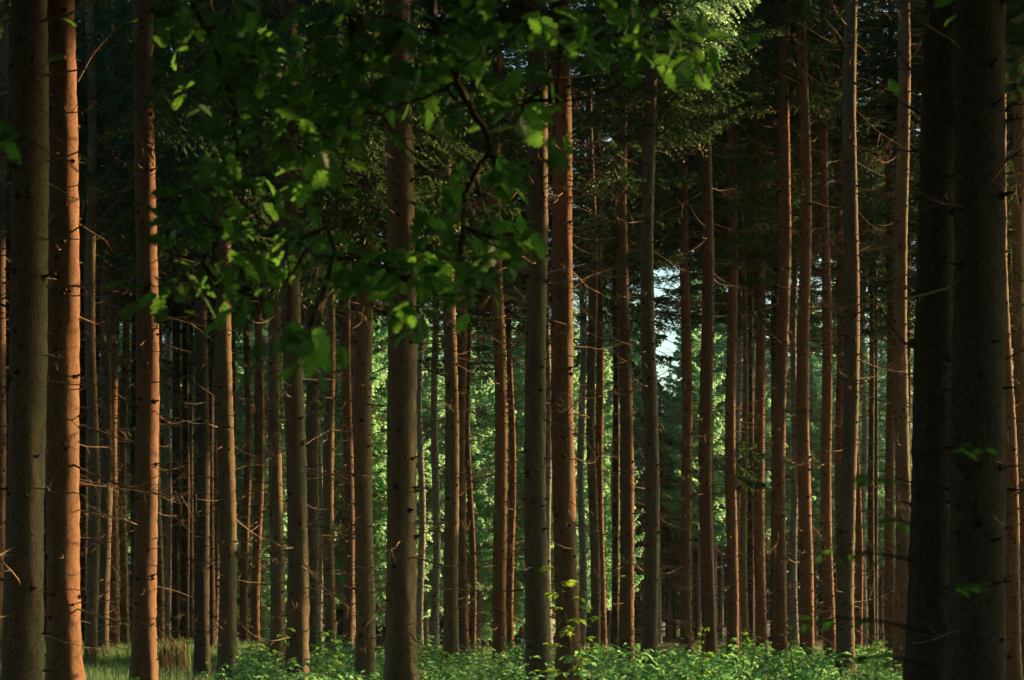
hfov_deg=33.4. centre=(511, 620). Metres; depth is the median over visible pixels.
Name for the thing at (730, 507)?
spruce tree
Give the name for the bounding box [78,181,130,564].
background spruce
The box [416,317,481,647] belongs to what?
background spruce
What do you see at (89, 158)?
spruce tree
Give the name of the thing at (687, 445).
spruce tree
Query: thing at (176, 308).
background spruce
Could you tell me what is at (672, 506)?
background spruce
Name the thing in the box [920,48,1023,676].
spruce tree
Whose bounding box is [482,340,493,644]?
spruce tree
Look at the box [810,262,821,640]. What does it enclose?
background spruce
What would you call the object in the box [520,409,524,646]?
spruce tree
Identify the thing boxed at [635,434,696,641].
background spruce
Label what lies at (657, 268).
background spruce
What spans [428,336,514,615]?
background spruce
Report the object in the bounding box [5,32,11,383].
background spruce
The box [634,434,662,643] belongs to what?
spruce tree
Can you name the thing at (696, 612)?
background spruce
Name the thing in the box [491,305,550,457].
background spruce
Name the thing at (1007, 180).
background spruce
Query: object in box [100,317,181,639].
background spruce
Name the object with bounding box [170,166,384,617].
background spruce
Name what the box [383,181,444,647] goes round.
spruce tree
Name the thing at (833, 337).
background spruce
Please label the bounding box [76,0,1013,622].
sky
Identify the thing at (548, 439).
spruce tree
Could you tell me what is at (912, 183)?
background spruce
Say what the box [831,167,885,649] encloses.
spruce tree
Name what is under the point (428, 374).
background spruce
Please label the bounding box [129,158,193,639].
spruce tree
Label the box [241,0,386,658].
spruce tree
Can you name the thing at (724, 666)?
undergrowth
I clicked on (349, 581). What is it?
spruce tree
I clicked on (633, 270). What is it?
background spruce
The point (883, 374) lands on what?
background spruce
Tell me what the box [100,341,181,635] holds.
background spruce
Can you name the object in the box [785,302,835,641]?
background spruce
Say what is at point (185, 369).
background spruce
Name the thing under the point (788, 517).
background spruce
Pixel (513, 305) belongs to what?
background spruce
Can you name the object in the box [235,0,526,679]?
spruce tree
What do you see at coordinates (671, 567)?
background spruce
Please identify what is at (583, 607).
sapling
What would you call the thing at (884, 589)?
background spruce
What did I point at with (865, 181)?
background spruce
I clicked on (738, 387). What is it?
spruce tree
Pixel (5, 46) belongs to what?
spruce tree
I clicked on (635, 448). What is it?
background spruce
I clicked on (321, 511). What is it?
spruce tree
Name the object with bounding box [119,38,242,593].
background spruce
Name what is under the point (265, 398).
background spruce
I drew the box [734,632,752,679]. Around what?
herb
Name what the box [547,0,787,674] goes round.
spruce tree
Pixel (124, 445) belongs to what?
spruce tree
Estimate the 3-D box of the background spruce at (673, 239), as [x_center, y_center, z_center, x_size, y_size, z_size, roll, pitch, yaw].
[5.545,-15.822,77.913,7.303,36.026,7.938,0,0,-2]
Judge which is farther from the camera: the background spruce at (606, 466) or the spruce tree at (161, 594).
the background spruce at (606, 466)
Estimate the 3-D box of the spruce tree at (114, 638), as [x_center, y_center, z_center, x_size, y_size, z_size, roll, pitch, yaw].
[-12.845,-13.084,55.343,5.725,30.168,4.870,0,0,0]
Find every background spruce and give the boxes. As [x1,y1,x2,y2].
[5,1,123,637]
[5,20,87,588]
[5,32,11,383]
[75,0,128,644]
[75,5,192,630]
[76,0,194,633]
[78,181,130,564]
[80,0,258,640]
[88,373,130,623]
[99,347,129,502]
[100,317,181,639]
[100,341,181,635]
[117,0,190,580]
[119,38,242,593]
[130,320,181,460]
[160,52,195,641]
[160,316,251,588]
[161,361,238,600]
[161,386,239,624]
[162,7,267,647]
[162,46,265,623]
[162,311,242,638]
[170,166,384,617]
[178,9,432,619]
[181,324,265,633]
[232,245,353,610]
[232,274,336,597]
[234,344,286,639]
[235,328,254,556]
[236,318,287,648]
[236,327,305,636]
[237,325,265,637]
[239,314,355,646]
[280,263,383,603]
[299,238,385,555]
[300,121,428,597]
[301,77,437,632]
[318,340,344,611]
[319,324,386,597]
[320,241,380,638]
[324,231,420,636]
[334,300,416,611]
[334,312,443,626]
[372,12,443,638]
[377,1,615,610]
[379,14,469,609]
[415,130,522,593]
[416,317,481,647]
[416,318,483,641]
[418,359,475,615]
[419,48,609,641]
[421,83,493,644]
[428,301,493,431]
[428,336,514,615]
[451,48,573,621]
[470,318,494,599]
[471,306,524,644]
[480,305,517,643]
[487,301,555,636]
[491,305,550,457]
[507,316,554,618]
[516,4,634,618]
[549,292,586,507]
[551,308,608,606]
[552,342,605,542]
[572,5,700,636]
[572,70,678,636]
[572,76,643,616]
[573,276,612,643]
[573,287,587,640]
[574,76,644,649]
[575,349,644,610]
[578,65,767,626]
[580,1,830,617]
[584,291,644,602]
[586,133,722,636]
[603,1,726,630]
[605,320,663,642]
[606,1,740,639]
[608,400,642,620]
[609,318,644,604]
[630,300,666,629]
[630,318,665,639]
[634,380,696,642]
[634,481,697,639]
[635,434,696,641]
[638,10,797,637]
[656,109,770,627]
[656,240,721,610]
[658,269,725,644]
[660,320,721,619]
[661,303,766,642]
[661,473,694,636]
[662,334,698,627]
[667,18,835,617]
[672,283,698,640]
[689,14,836,622]
[691,250,770,632]
[692,287,726,640]
[693,5,812,635]
[693,19,835,647]
[694,286,747,641]
[697,148,810,652]
[712,2,897,602]
[715,251,835,623]
[715,286,726,637]
[716,332,791,610]
[722,0,896,625]
[742,306,791,611]
[747,338,820,607]
[752,23,882,638]
[755,165,868,618]
[766,87,915,561]
[766,272,799,573]
[766,312,835,628]
[766,329,790,618]
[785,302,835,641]
[787,284,834,639]
[788,296,821,624]
[789,29,882,584]
[790,29,919,649]
[798,322,880,591]
[800,9,919,613]
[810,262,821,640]
[810,355,884,582]
[818,0,1013,484]
[818,54,916,631]
[827,0,925,594]
[832,109,914,653]
[835,313,883,580]
[854,347,885,580]
[855,324,912,581]
[859,39,920,606]
[865,56,919,624]
[865,310,913,564]
[865,314,886,639]
[868,339,884,638]
[870,6,1007,57]
[877,92,919,440]
[883,303,886,636]
[894,54,1013,287]
[911,320,913,434]
[1006,49,1012,349]
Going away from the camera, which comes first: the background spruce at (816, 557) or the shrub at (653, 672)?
the shrub at (653, 672)
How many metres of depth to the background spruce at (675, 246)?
74.09 m
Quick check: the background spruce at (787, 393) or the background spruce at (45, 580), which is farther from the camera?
the background spruce at (787, 393)
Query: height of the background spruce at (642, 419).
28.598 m
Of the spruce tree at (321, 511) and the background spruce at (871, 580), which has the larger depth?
the spruce tree at (321, 511)
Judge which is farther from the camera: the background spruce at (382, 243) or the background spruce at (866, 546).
the background spruce at (866, 546)
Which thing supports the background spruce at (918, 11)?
on the ground at (672, 642)
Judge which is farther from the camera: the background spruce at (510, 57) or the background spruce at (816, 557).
the background spruce at (816, 557)
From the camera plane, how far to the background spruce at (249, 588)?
110.87 m
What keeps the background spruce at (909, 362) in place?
on the ground at (672, 642)
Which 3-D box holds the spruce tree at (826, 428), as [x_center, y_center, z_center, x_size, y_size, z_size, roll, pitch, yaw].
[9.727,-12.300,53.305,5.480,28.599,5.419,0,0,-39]
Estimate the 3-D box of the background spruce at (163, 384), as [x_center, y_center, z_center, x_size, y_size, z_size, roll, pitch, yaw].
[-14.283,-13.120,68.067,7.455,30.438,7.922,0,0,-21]
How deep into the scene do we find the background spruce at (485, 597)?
108.34 m
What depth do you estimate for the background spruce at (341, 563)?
89.44 m
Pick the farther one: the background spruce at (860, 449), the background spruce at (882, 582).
the background spruce at (882, 582)
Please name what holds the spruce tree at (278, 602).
on the ground at (672, 642)
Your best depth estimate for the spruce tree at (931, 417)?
17.36 m
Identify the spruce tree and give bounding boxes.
[0,0,45,667]
[0,0,126,679]
[0,0,215,679]
[9,0,177,676]
[44,0,178,663]
[44,0,189,651]
[44,0,277,679]
[78,28,171,645]
[82,0,280,679]
[99,0,314,679]
[118,41,195,641]
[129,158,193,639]
[153,0,470,679]
[169,230,269,642]
[173,63,286,646]
[175,0,386,667]
[188,146,300,645]
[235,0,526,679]
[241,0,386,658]
[249,0,423,671]
[299,0,522,679]
[302,322,344,647]
[305,12,419,659]
[319,305,387,643]
[339,3,527,666]
[381,10,548,667]
[381,304,444,651]
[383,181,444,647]
[384,0,689,679]
[415,3,604,670]
[416,236,516,652]
[433,0,679,679]
[466,158,575,646]
[470,306,490,647]
[474,9,603,653]
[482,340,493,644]
[513,0,744,676]
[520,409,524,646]
[525,0,645,654]
[546,0,661,655]
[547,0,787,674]
[549,107,632,650]
[603,211,640,642]
[608,0,758,658]
[630,0,798,662]
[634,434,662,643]
[660,5,800,658]
[690,0,817,651]
[691,140,797,652]
[714,0,864,663]
[715,273,754,649]
[736,0,913,660]
[739,0,886,665]
[753,328,770,640]
[769,170,832,652]
[770,0,923,624]
[771,0,922,679]
[791,0,1023,679]
[809,149,886,655]
[814,0,924,677]
[821,0,1023,679]
[829,0,925,651]
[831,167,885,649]
[859,288,886,631]
[919,30,1023,679]
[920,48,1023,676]
[1006,103,1013,270]
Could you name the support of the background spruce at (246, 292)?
on the ground at (672, 642)
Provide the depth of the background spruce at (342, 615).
113.94 m
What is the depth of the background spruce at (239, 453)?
89.98 m
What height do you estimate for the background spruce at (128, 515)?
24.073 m
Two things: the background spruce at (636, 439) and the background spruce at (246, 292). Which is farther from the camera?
the background spruce at (636, 439)
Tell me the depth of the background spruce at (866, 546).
145.97 m
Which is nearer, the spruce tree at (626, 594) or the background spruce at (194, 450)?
the spruce tree at (626, 594)
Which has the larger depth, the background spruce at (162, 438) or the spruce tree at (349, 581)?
the background spruce at (162, 438)
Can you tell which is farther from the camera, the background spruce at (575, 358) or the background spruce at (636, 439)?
the background spruce at (636, 439)
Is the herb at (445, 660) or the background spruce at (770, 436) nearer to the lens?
the herb at (445, 660)
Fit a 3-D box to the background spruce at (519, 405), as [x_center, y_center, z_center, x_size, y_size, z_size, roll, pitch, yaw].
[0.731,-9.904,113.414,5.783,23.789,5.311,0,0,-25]
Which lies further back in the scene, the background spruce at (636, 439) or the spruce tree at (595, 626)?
the background spruce at (636, 439)
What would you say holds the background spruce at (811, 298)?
on the ground at (672, 642)
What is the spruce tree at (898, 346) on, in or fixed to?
on the ground at (672, 642)
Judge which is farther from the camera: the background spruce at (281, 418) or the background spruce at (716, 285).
the background spruce at (716, 285)
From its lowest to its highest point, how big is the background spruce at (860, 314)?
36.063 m
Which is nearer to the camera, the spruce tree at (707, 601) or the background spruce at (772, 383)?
the spruce tree at (707, 601)
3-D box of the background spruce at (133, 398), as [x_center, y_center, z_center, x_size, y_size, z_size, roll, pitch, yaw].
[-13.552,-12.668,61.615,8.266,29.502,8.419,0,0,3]
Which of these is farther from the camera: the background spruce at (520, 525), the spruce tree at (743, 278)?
the background spruce at (520, 525)
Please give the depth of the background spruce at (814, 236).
82.63 m
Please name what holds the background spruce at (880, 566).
on the ground at (672, 642)
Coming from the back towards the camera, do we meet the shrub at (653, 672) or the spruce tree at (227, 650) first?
the spruce tree at (227, 650)
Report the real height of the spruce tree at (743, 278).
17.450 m
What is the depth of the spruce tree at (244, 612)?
59.25 m
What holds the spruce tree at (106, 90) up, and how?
on the ground at (672, 642)
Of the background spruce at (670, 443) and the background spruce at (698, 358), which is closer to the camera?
the background spruce at (698, 358)
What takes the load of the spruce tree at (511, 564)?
on the ground at (672, 642)
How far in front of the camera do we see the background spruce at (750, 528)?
72.85 m
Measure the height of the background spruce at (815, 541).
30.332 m
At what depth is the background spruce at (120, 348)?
71.73 m
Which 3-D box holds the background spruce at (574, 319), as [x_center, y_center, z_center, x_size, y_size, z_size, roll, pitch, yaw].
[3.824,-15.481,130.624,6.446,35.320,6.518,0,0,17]
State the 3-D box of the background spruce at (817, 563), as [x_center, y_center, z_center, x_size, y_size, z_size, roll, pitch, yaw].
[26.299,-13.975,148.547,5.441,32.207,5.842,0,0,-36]
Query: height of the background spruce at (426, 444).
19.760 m
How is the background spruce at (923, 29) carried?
on the ground at (672, 642)
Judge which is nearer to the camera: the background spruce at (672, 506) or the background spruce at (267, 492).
the background spruce at (267, 492)
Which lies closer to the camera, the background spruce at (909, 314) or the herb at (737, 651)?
the herb at (737, 651)
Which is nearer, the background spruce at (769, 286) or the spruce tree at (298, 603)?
the spruce tree at (298, 603)
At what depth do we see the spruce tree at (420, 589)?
88.55 m
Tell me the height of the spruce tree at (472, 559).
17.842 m
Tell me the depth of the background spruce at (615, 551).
67.17 m
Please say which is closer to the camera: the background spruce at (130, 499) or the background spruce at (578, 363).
the background spruce at (130, 499)
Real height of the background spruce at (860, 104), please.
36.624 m
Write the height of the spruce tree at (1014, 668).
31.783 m
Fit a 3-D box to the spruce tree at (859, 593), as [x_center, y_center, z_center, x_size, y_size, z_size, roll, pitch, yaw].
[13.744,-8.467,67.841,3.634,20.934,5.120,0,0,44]
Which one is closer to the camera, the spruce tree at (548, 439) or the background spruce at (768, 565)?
the spruce tree at (548, 439)
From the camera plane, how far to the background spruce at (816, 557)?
129.41 m
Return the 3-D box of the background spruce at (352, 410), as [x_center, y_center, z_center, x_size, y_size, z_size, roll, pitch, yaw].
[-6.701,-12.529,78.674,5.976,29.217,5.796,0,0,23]
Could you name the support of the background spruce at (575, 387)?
on the ground at (672, 642)
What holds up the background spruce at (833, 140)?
on the ground at (672, 642)
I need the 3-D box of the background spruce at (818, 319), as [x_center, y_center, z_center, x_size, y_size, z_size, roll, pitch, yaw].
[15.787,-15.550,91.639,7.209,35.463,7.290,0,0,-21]
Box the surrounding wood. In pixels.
[1005,0,1023,348]
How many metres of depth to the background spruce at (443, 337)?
117.85 m
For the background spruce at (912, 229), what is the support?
on the ground at (672, 642)
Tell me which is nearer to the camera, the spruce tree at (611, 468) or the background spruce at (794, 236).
the background spruce at (794, 236)
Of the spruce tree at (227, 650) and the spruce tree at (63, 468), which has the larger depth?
the spruce tree at (227, 650)
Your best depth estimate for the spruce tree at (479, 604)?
100.16 m
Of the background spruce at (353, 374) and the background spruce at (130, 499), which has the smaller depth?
the background spruce at (353, 374)
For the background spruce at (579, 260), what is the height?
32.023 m
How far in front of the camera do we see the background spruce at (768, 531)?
122.52 m
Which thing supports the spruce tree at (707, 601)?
on the ground at (672, 642)
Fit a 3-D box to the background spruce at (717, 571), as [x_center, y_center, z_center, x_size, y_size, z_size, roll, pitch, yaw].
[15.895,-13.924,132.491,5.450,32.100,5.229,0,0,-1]
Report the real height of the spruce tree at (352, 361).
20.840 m
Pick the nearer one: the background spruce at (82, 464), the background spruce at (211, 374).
the background spruce at (211, 374)
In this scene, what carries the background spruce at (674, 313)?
on the ground at (672, 642)
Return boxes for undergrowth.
[0,629,1023,679]
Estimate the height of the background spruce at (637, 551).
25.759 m
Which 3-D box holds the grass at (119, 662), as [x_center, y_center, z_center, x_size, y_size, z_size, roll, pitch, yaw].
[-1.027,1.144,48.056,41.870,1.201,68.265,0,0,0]
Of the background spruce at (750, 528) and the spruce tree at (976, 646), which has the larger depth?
the background spruce at (750, 528)
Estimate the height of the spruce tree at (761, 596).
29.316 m
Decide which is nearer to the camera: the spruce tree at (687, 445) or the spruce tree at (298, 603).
the spruce tree at (298, 603)
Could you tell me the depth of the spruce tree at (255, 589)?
58.58 m
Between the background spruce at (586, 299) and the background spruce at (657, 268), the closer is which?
the background spruce at (657, 268)
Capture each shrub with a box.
[605,651,695,679]
[858,642,886,679]
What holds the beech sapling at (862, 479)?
on the ground at (672, 642)
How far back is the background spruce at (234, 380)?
75.16 m
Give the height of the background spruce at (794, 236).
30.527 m
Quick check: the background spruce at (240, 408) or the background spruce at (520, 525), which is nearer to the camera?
the background spruce at (240, 408)
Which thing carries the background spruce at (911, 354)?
on the ground at (672, 642)
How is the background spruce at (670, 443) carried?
on the ground at (672, 642)
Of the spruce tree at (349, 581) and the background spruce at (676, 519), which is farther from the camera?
the background spruce at (676, 519)
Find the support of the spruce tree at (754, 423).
on the ground at (672, 642)
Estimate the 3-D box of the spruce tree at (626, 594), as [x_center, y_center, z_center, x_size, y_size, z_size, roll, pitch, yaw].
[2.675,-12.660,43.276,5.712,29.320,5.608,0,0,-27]
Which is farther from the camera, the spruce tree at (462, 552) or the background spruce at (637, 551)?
the background spruce at (637, 551)
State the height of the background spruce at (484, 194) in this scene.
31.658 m
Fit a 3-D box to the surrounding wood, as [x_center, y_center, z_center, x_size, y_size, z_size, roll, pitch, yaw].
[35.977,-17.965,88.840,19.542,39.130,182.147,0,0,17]
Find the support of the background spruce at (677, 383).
on the ground at (672, 642)
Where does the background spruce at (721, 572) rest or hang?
on the ground at (672, 642)
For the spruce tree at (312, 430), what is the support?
on the ground at (672, 642)
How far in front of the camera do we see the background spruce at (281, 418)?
73.41 m
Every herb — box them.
[270,628,296,675]
[305,632,344,676]
[426,651,452,679]
[687,627,713,679]
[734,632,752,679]
[744,636,762,679]
[778,627,802,679]
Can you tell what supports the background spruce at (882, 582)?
on the ground at (672, 642)
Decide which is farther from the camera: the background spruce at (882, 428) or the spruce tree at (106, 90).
the background spruce at (882, 428)
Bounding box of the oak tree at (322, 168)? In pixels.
[0,0,956,391]
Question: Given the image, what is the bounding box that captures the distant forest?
[120,304,914,639]
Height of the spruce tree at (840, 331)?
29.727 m
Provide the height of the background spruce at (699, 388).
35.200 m
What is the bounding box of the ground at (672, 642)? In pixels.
[159,623,1023,678]
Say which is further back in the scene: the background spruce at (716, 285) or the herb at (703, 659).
the background spruce at (716, 285)
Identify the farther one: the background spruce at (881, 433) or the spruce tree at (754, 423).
the background spruce at (881, 433)
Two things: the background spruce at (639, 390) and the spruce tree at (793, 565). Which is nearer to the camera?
the spruce tree at (793, 565)
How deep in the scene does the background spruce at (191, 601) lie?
72.87 m
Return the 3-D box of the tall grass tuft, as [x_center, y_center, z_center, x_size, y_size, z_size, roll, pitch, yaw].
[-9.771,0.976,49.002,1.134,1.250,0.757,0,0,0]
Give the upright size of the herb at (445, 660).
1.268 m
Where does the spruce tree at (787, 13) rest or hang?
on the ground at (672, 642)
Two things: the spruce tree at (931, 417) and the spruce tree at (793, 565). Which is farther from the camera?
the spruce tree at (793, 565)
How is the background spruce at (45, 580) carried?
on the ground at (672, 642)
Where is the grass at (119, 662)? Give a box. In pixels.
[0,636,901,679]
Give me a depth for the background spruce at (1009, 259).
89.93 m
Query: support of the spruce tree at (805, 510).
on the ground at (672, 642)
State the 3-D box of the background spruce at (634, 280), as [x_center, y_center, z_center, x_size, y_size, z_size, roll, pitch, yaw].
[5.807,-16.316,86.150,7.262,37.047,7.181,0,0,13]
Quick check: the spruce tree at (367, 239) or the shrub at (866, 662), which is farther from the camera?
the spruce tree at (367, 239)
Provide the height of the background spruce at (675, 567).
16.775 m
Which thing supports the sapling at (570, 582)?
on the ground at (672, 642)
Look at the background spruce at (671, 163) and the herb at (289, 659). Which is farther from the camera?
the background spruce at (671, 163)
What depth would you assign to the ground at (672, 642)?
129.29 m
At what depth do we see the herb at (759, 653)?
26.93 m
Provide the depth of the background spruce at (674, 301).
88.16 m
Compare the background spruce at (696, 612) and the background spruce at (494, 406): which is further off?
the background spruce at (696, 612)
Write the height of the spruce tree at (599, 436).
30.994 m
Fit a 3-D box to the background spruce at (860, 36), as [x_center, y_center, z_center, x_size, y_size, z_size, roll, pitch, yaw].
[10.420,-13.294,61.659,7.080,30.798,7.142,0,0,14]
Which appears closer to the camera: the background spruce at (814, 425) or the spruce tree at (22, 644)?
the spruce tree at (22, 644)
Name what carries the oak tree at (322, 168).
on the ground at (672, 642)
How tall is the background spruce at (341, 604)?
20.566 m
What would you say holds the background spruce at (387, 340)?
on the ground at (672, 642)
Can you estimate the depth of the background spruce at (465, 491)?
77.89 m
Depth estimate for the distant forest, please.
152.43 m
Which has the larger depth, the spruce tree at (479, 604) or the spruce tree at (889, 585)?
the spruce tree at (479, 604)
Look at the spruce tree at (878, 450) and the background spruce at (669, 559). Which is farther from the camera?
the background spruce at (669, 559)
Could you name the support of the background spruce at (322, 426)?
on the ground at (672, 642)
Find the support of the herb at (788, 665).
on the ground at (672, 642)
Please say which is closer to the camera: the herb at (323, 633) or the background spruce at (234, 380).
the herb at (323, 633)
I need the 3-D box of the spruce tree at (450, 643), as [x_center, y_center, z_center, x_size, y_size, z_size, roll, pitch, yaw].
[-1.790,-13.737,44.362,5.613,31.473,5.717,0,0,-19]
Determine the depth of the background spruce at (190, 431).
68.62 m
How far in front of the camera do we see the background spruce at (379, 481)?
90.62 m
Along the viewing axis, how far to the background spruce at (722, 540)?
121.88 m
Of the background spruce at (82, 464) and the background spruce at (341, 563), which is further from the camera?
the background spruce at (341, 563)
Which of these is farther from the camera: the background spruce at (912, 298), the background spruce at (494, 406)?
the background spruce at (494, 406)
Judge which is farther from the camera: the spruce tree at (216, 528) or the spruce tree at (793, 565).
the spruce tree at (793, 565)
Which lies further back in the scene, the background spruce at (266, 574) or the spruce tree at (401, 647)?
the background spruce at (266, 574)
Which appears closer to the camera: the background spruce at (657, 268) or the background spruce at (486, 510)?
the background spruce at (657, 268)
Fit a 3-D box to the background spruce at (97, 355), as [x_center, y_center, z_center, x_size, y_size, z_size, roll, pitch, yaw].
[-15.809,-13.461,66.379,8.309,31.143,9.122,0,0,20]
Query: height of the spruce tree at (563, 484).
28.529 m
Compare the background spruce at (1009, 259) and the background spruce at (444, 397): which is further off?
the background spruce at (1009, 259)
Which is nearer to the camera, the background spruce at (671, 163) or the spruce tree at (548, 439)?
the background spruce at (671, 163)
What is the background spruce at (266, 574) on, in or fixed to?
on the ground at (672, 642)
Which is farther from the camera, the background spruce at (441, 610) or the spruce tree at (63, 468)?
the background spruce at (441, 610)
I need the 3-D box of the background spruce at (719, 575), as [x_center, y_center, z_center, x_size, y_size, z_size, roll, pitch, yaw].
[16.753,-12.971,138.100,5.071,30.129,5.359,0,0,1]
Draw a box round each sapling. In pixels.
[533,565,590,679]
[560,597,603,679]
[798,445,997,679]
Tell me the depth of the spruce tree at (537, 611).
28.65 m
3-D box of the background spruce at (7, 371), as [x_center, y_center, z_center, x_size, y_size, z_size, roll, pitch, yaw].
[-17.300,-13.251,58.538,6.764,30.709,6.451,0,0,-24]
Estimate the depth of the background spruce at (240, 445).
98.67 m
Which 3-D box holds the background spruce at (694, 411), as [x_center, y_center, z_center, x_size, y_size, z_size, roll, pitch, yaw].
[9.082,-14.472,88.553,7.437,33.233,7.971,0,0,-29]
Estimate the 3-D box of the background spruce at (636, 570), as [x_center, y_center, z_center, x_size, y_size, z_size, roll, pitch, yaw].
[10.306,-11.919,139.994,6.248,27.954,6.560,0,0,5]
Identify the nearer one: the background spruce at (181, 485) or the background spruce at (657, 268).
the background spruce at (657, 268)
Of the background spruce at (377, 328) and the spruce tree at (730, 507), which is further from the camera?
the background spruce at (377, 328)
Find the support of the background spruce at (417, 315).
on the ground at (672, 642)
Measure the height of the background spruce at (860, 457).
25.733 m
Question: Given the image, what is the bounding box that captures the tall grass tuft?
[157,633,189,673]
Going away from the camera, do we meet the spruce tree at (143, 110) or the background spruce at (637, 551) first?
the spruce tree at (143, 110)
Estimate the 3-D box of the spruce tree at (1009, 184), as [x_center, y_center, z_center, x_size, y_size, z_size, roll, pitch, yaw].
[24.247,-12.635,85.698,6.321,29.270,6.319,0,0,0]
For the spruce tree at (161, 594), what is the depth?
62.53 m
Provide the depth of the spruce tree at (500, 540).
46.81 m
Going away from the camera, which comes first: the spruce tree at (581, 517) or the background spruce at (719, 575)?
the spruce tree at (581, 517)
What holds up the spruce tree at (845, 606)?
on the ground at (672, 642)
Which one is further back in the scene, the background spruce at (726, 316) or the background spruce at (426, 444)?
the background spruce at (426, 444)
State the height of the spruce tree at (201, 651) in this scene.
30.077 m
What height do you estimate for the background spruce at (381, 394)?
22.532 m

